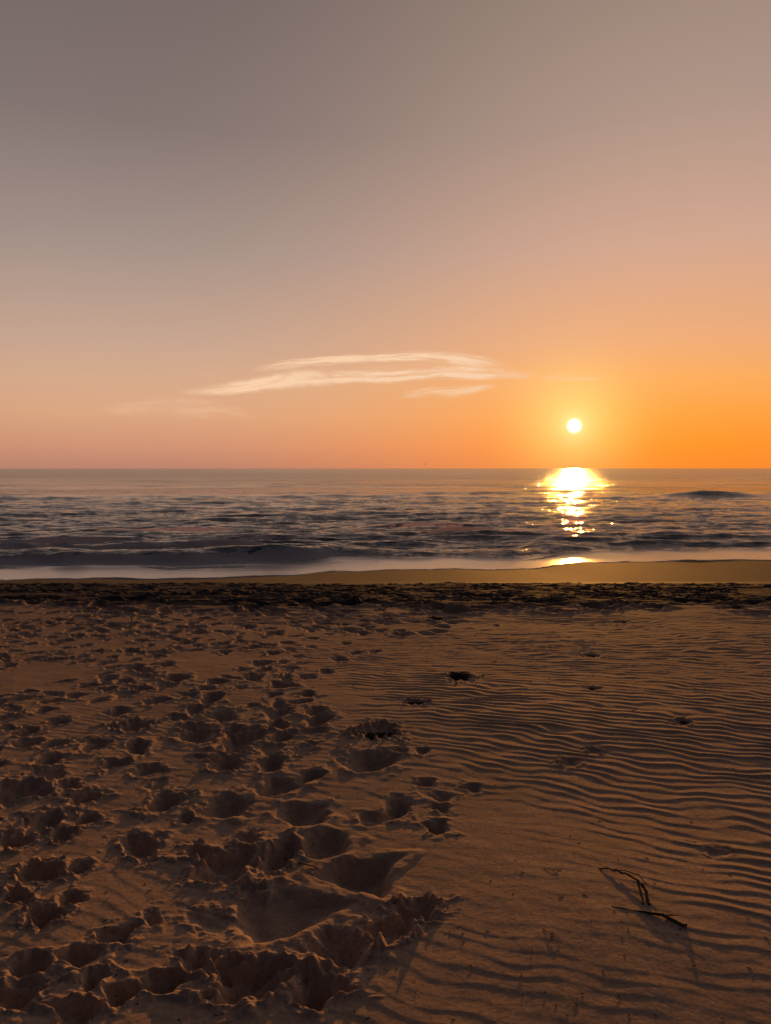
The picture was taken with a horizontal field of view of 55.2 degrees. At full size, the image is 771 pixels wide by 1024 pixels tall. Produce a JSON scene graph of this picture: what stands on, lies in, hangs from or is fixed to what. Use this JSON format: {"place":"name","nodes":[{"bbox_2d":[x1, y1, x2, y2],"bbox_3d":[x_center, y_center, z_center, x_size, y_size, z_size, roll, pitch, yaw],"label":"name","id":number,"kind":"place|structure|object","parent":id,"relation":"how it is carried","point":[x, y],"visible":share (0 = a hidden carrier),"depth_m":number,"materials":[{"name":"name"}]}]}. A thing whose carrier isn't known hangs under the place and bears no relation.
{"place":"outdoors","nodes":[
{"label":"outdoors","id":0,"kind":"place"},
{"bbox_2d":[203,366,511,393],"bbox_3d":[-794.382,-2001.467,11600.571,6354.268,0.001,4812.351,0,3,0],"label":"cloud","id":1,"kind":"structure","parent":0,"point":[292,379],"depth_m":10802.24,"materials":[{"name":"white"}]},
{"bbox_2d":[274,352,494,368],"bbox_3d":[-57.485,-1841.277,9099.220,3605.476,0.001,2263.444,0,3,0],"label":"cloud","id":2,"kind":"structure","parent":0,"point":[453,359],"depth_m":8834.05,"materials":[{"name":"white"}]},
{"bbox_2d":[0,560,770,1023],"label":"sand beach","id":3,"kind":"structure","parent":0,"point":[304,678],"depth_m":3.89,"materials":[{"name":"brown sand"}]},
{"bbox_2d":[284,857,317,868],"bbox_3d":[-0.408,1.538,3.203,0.099,0.080,0.271,-3,4,-38],"label":"driftwood twig","id":4,"kind":"object","parent":3,"relation":"on","point":[285,858],"visible":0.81,"depth_m":3.16,"materials":[{"name":"brown wood"}]},
{"bbox_2d":[357,727,394,740],"bbox_3d":[-0.053,1.485,4.910,0.302,0.069,0.171,-1,4,-22],"label":"seaweed clump","id":5,"kind":"object","parent":3,"relation":"on","point":[371,736],"visible":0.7,"depth_m":4.92,"materials":[{"name":"black plant"}]},
{"bbox_2d":[1,615,770,1019],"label":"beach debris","id":6,"kind":"object","parent":3,"relation":"on","point":[355,935],"visible":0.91,"depth_m":2.75,"materials":[{"name":"brown"}]},
{"bbox_2d":[407,698,426,704],"bbox_3d":[0.236,1.442,5.620,0.166,0.051,0.117,0,3,0],"label":"seaweed clump","id":7,"kind":"object","parent":3,"relation":"on","point":[416,703],"visible":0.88,"depth_m":5.59,"materials":[{"name":"black plant"}]},
{"bbox_2d":[430,616,448,619],"bbox_3d":[0.691,1.379,9.540,0.259,0.050,0.175,0,3,8],"label":"seaweed clump","id":8,"kind":"object","parent":3,"relation":"on","point":[438,618],"visible":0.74,"depth_m":9.54,"materials":[{"name":"black plant"}]},
{"bbox_2d":[441,671,483,680],"bbox_3d":[0.667,1.443,6.485,0.334,0.062,0.261,3,4,40],"label":"seaweed clump","id":9,"kind":"object","parent":3,"relation":"on","point":[462,675],"visible":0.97,"depth_m":6.48,"materials":[{"name":"black plant"}]},
{"bbox_2d":[543,929,560,947],"bbox_3d":[0.578,1.489,2.583,0.044,0.011,0.112,0,3,0],"label":"driftwood twig","id":10,"kind":"object","parent":3,"relation":"on","point":[551,937],"visible":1,"depth_m":2.57,"materials":[{"name":"brown wood"}]},
{"bbox_2d":[599,867,653,904],"bbox_3d":[0.978,1.477,2.939,0.102,0.044,0.313,-1,4,-15],"label":"driftwood twig","id":11,"kind":"object","parent":3,"relation":"on","point":[639,883],"visible":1,"depth_m":2.91,"materials":[{"name":"brown wood"}]},
{"bbox_2d":[611,906,686,927],"bbox_3d":[0.978,1.474,2.726,0.267,0.028,0.068,2,4,35],"label":"driftwood twig","id":12,"kind":"object","parent":3,"relation":"on","point":[680,923],"visible":1,"depth_m":2.69,"materials":[{"name":"brown wood"}]},
{"bbox_2d":[0,468,770,580],"bbox_3d":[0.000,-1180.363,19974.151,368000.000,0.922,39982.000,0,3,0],"label":"sea","id":13,"kind":"structure","parent":0,"point":[125,523],"depth_m":43.85,"materials":[{"name":"liquid"}]},
{"bbox_2d":[0,0,770,467],"label":"sky","id":14,"kind":"structure","parent":0,"point":[572,198],"materials":[{"name":"orange"}]},
{"bbox_2d":[411,385,486,394],"bbox_3d":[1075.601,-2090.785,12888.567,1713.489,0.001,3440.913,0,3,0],"label":"cloud","id":15,"kind":"structure","parent":0,"point":[466,390],"depth_m":12592.23,"materials":[{"name":"white"}]}
]}

